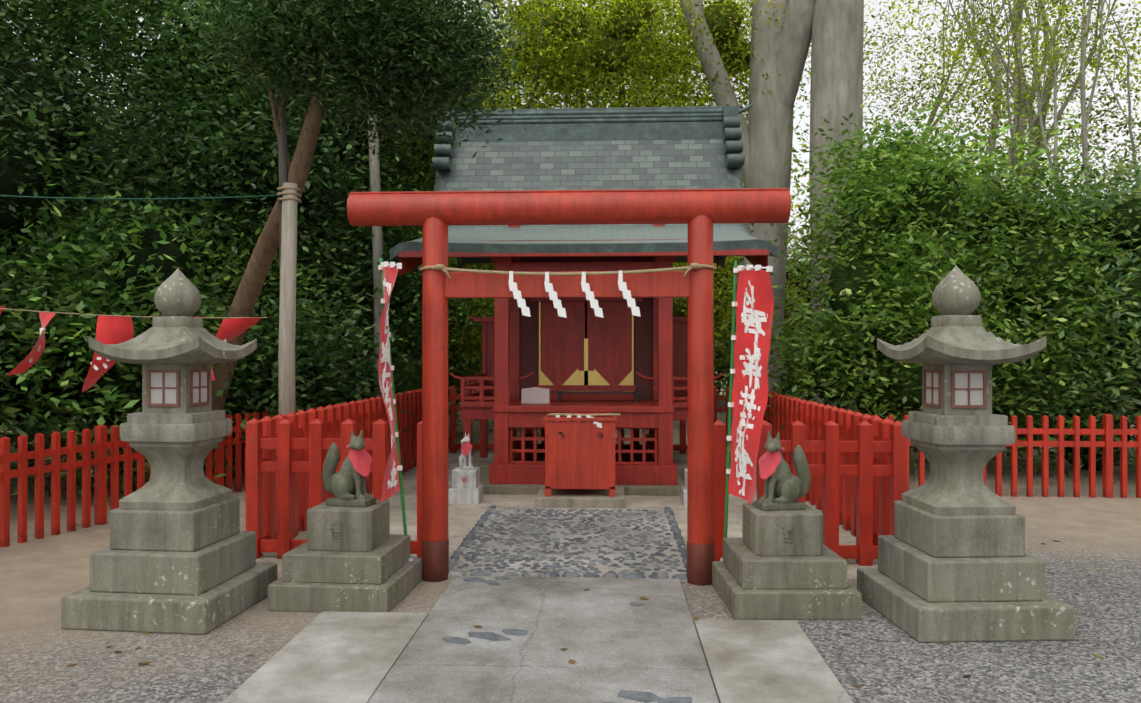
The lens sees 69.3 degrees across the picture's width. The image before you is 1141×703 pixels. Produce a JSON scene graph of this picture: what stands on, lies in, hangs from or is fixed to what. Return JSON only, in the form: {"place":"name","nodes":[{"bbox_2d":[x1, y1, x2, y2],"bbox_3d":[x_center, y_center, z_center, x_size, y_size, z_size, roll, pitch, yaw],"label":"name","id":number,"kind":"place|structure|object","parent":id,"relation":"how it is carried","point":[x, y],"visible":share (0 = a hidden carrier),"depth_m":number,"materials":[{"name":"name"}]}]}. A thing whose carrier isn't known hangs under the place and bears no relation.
{"place":"outdoors","nodes":[
{"label":"outdoors","id":0,"kind":"place"},
{"bbox_2d":[222,611,853,702],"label":"paving slabs","id":1,"kind":"structure","parent":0,"point":[335,657],"depth_m":3.96,"materials":[{"name":"concrete"}]},
{"bbox_2d":[368,576,718,702],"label":"path","id":2,"kind":"structure","parent":0,"point":[608,636],"depth_m":4.15,"materials":[{"name":"grey concrete"}]},
{"bbox_2d":[442,577,691,702],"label":"inlaid path stones","id":3,"kind":"object","parent":2,"relation":"on","point":[644,697],"visible":0.96,"depth_m":4.24,"materials":[{"name":"stone"}]},
{"bbox_2d":[256,453,877,578],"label":"sand ground","id":4,"kind":"structure","parent":0,"point":[463,519],"depth_m":7.97,"materials":[{"name":"beige sand"}]},
{"bbox_2d":[449,467,482,504],"bbox_3d":[-1.062,1.363,8.394,0.300,0.340,0.300,0,0,3],"label":"statue pedestal","id":5,"kind":"object","parent":4,"relation":"on","point":[466,487],"visible":0.96,"depth_m":8.27,"materials":[{"name":"white stone"}]},
{"bbox_2d":[459,433,473,469],"bbox_3d":[-1.068,1.007,8.411,0.139,0.372,0.260,0,0,-17],"label":"fox figurine","id":6,"kind":"object","parent":5,"relation":"on","point":[465,460],"visible":1,"depth_m":8.32,"materials":[{"name":"white stone"}]},
{"bbox_2d":[447,507,687,582],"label":"cobble stones","id":7,"kind":"object","parent":4,"relation":"on","point":[580,538],"visible":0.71,"depth_m":6.47,"materials":[{"name":"grey stone"}]},
{"bbox_2d":[448,505,686,578],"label":"cobble border stones","id":8,"kind":"object","parent":7,"relation":"on","point":[675,529],"visible":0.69,"depth_m":5.82,"materials":[{"name":"grey stone"}]},
{"bbox_2d":[457,447,686,495],"bbox_3d":[0.218,1.441,10.788,3.000,0.200,4.000,0,0,3],"label":"shrine foundation","id":9,"kind":"object","parent":4,"relation":"on","point":[634,490],"visible":0.08,"depth_m":8.84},
{"bbox_2d":[246,385,906,565],"bbox_3d":[0.150,1.021,9.291,4.772,1.030,6.692,0,0,3],"label":"fence enclosure","id":10,"kind":"object","parent":4,"relation":"on","point":[857,462],"visible":0.52,"depth_m":6.06,"materials":[{"name":"red wood"}]},
{"bbox_2d":[535,486,624,508],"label":"stone step","id":11,"kind":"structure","parent":4,"relation":"on","point":[579,498],"depth_m":7.98,"materials":[{"name":"grey stone"}]},
{"bbox_2d":[543,413,616,496],"bbox_3d":[0.105,1.028,8.307,0.720,0.790,0.500,0,0,3],"label":"offering box","id":12,"kind":"object","parent":11,"relation":"on","point":[581,455],"visible":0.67,"depth_m":8.07,"materials":[{"name":"wood"}]},
{"bbox_2d":[558,432,602,438],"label":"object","id":13,"kind":"object","parent":12,"relation":"attached to","point":[565,435],"visible":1,"depth_m":8.07,"materials":[{"name":"black metal"}]},
{"bbox_2d":[548,413,620,427],"bbox_3d":[0.135,0.676,8.082,0.711,0.141,0.042,0,0,3],"label":"offering box top","id":14,"kind":"object","parent":12,"relation":"attached to","point":[558,415],"visible":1,"depth_m":8.08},
{"bbox_2d":[398,224,769,484],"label":"shrine building","id":15,"kind":"structure","parent":4,"relation":"on","point":[510,351],"depth_m":9.96,"materials":[{"name":"red wood"}]},
{"bbox_2d":[522,301,643,402],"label":"altar fittings","id":16,"kind":"object","parent":15,"relation":"attached to","point":[542,395],"visible":0.94,"depth_m":10.25,"materials":[{"name":"gold metal"}]},
{"bbox_2d":[389,139,778,267],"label":"shrine roof","id":17,"kind":"structure","parent":15,"relation":"on","point":[606,164],"depth_m":10.89,"materials":[{"name":"grey tile"}]},
{"bbox_2d":[681,469,686,505],"bbox_3d":[1.275,1.363,8.287,0.300,0.340,0.300,0,0,3],"label":"statue pedestal","id":18,"kind":"object","parent":4,"relation":"on","point":[684,494],"visible":0.1,"depth_m":8.20,"materials":[{"name":"white stone"}]},
{"bbox_2d":[0,372,1140,702],"bbox_3d":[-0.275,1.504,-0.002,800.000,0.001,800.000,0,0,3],"label":"ground","id":19,"kind":"structure","parent":0,"point":[878,656],"depth_m":4.38,"materials":[{"name":"grey gravel"}]},
{"bbox_2d":[0,95,301,414],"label":"utility pole","id":20,"kind":"object","parent":19,"relation":"on","point":[288,195],"visible":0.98,"depth_m":7.67,"materials":[{"name":"grey wood"}]},
{"bbox_2d":[61,269,277,634],"bbox_3d":[-2.324,0.513,4.881,0.840,2.015,0.840,0,0,7],"label":"stone lantern","id":21,"kind":"object","parent":19,"relation":"on","point":[177,555],"visible":1,"depth_m":4.67,"materials":[{"name":"stone"}]},
{"bbox_2d":[0,0,553,505],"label":"evergreen foliage","id":22,"kind":"object","parent":19,"relation":"on","point":[394,64],"visible":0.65,"depth_m":9.06,"materials":[{"name":"green plant"}]},
{"bbox_2d":[0,306,267,392],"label":"flag garland","id":23,"kind":"object","parent":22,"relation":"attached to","point":[114,329],"visible":0.67,"depth_m":6.42,"materials":[{"name":"fabric"}]},
{"bbox_2d":[0,0,371,431],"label":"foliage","id":24,"kind":"object","parent":22,"relation":"on","point":[13,166],"visible":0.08,"depth_m":9.08,"materials":[{"name":"green plant"}]},
{"bbox_2d":[268,499,421,612],"bbox_3d":[-1.381,1.239,5.155,0.720,0.565,0.720,0,0,6],"label":"statue pedestal","id":25,"kind":"object","parent":19,"relation":"on","point":[347,559],"visible":0.96,"depth_m":4.88,"materials":[{"name":"stone"}]},
{"bbox_2d":[322,430,375,507],"bbox_3d":[-1.402,0.718,5.162,0.334,0.478,0.179,0,0,15],"label":"fox statue","id":26,"kind":"object","parent":25,"relation":"on","point":[345,485],"visible":1,"depth_m":5.11,"materials":[{"name":"stone"}]},
{"bbox_2d":[378,258,413,560],"bbox_3d":[-1.140,0.457,5.235,0.219,2.132,0.389,0,0,3],"label":"banner","id":27,"kind":"object","parent":19,"relation":"on","point":[393,476],"visible":0.98,"depth_m":5.20,"materials":[{"name":"red fabric"}]},
{"bbox_2d":[0,27,1072,406],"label":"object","id":28,"kind":"object","parent":19,"relation":"on","point":[784,389],"visible":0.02,"depth_m":21.73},
{"bbox_2d":[0,1,1131,411],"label":"distant foliage tree line","id":29,"kind":"object","parent":19,"relation":"on","point":[726,353],"depth_m":22.36,"materials":[{"name":"green plant"}]},
{"bbox_2d":[347,188,790,585],"bbox_3d":[-0.024,0.227,5.497,2.910,2.592,0.216,0,0,3],"label":"torii","id":30,"kind":"object","parent":19,"relation":"on","point":[436,214],"visible":0.96,"depth_m":5.43,"materials":[{"name":"wood"}]},
{"bbox_2d":[419,263,716,317],"bbox_3d":[-0.024,-0.398,5.489,1.988,0.359,0.239,0,0,3],"label":"shimenawa rope","id":31,"kind":"object","parent":30,"relation":"hanging from","point":[598,311],"visible":0.96,"depth_m":5.38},
{"bbox_2d":[34,510,1104,686],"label":"fallen leaves","id":32,"kind":"object","parent":19,"relation":"on","point":[569,661],"visible":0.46,"depth_m":4.12,"materials":[{"name":"brown plant"}]},
{"bbox_2d":[0,405,1140,546],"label":"perimeter fence","id":33,"kind":"object","parent":19,"relation":"on","point":[101,445],"visible":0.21,"depth_m":7.58,"materials":[{"name":"red wood"}]},
{"bbox_2d":[4,0,1140,474],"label":"tree trunks","id":34,"kind":"object","parent":19,"relation":"on","point":[830,32],"visible":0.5,"depth_m":14.28,"materials":[{"name":"brown plant"}]},
{"bbox_2d":[314,0,875,430],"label":"trees","id":35,"kind":"object","parent":19,"relation":"on","point":[609,82],"visible":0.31,"depth_m":15.61,"materials":[{"name":"green plant"}]},
{"bbox_2d":[460,11,810,400],"bbox_3d":[1.259,-4.892,26.868,16.090,13.043,12.329,0,0,3],"label":"tree foliage","id":36,"kind":"object","parent":19,"relation":"on","point":[721,377],"visible":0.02,"depth_m":25.41,"materials":[{"name":"green plant"}]},
{"bbox_2d":[310,82,1140,477],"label":"foliage bushes","id":37,"kind":"object","parent":19,"relation":"on","point":[864,174],"visible":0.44,"depth_m":10.30,"materials":[{"name":"green plant"}]},
{"bbox_2d":[720,261,773,560],"bbox_3d":[1.093,0.467,5.223,0.141,2.111,0.436,0,0,-36],"label":"banner","id":38,"kind":"object","parent":19,"relation":"on","point":[753,302],"visible":0.98,"depth_m":5.22,"materials":[{"name":"red fabric"}]},
{"bbox_2d":[712,503,860,619],"bbox_3d":[1.287,1.239,5.034,0.720,0.565,0.720,0,0,0],"label":"statue pedestal","id":39,"kind":"object","parent":19,"relation":"on","point":[782,565],"visible":0.92,"depth_m":4.74,"materials":[{"name":"stone"}]},
{"bbox_2d":[755,430,810,510],"bbox_3d":[1.308,0.718,5.039,0.334,0.478,0.179,0,0,-9],"label":"fox statue","id":40,"kind":"object","parent":39,"relation":"on","point":[785,488],"visible":1,"depth_m":4.99,"materials":[{"name":"stone"}]},
{"bbox_2d":[746,0,1140,218],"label":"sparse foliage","id":41,"kind":"object","parent":19,"relation":"on","point":[985,45],"visible":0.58,"depth_m":14.15,"materials":[{"name":"green plant"}]},
{"bbox_2d":[857,266,1074,641],"bbox_3d":[2.214,0.513,4.733,0.840,2.015,0.840,0,0,-2],"label":"stone lantern","id":42,"kind":"object","parent":19,"relation":"on","point":[956,563],"visible":0.98,"depth_m":4.51,"materials":[{"name":"stone"}]},
{"bbox_2d":[1004,138,1140,484],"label":"foliage shrubs","id":43,"kind":"object","parent":19,"relation":"on","point":[1123,186],"visible":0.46,"depth_m":10.11,"materials":[{"name":"green plant"}]},
{"bbox_2d":[1056,198,1140,470],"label":"shrub foliage","id":44,"kind":"object","parent":19,"relation":"on","point":[1134,221],"visible":0.29,"depth_m":10.37,"materials":[{"name":"green plant"}]},
{"bbox_2d":[4,0,1140,260],"label":"sky","id":45,"kind":"structure","parent":0,"point":[876,7],"materials":[{"name":"white"}]},
{"bbox_2d":[432,102,753,171],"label":"roof ridge","id":46,"kind":"structure","parent":0,"point":[636,123],"depth_m":11.24,"materials":[{"name":"grey tile"}]},
{"bbox_2d":[475,256,739,350],"bbox_3d":[1.275,-2.788,26.285,9.599,10.200,6.488,0,0,3],"label":"tree foliage","id":47,"kind":"object","parent":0,"point":[715,337],"visible":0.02,"depth_m":23.89,"materials":[{"name":"plant"}]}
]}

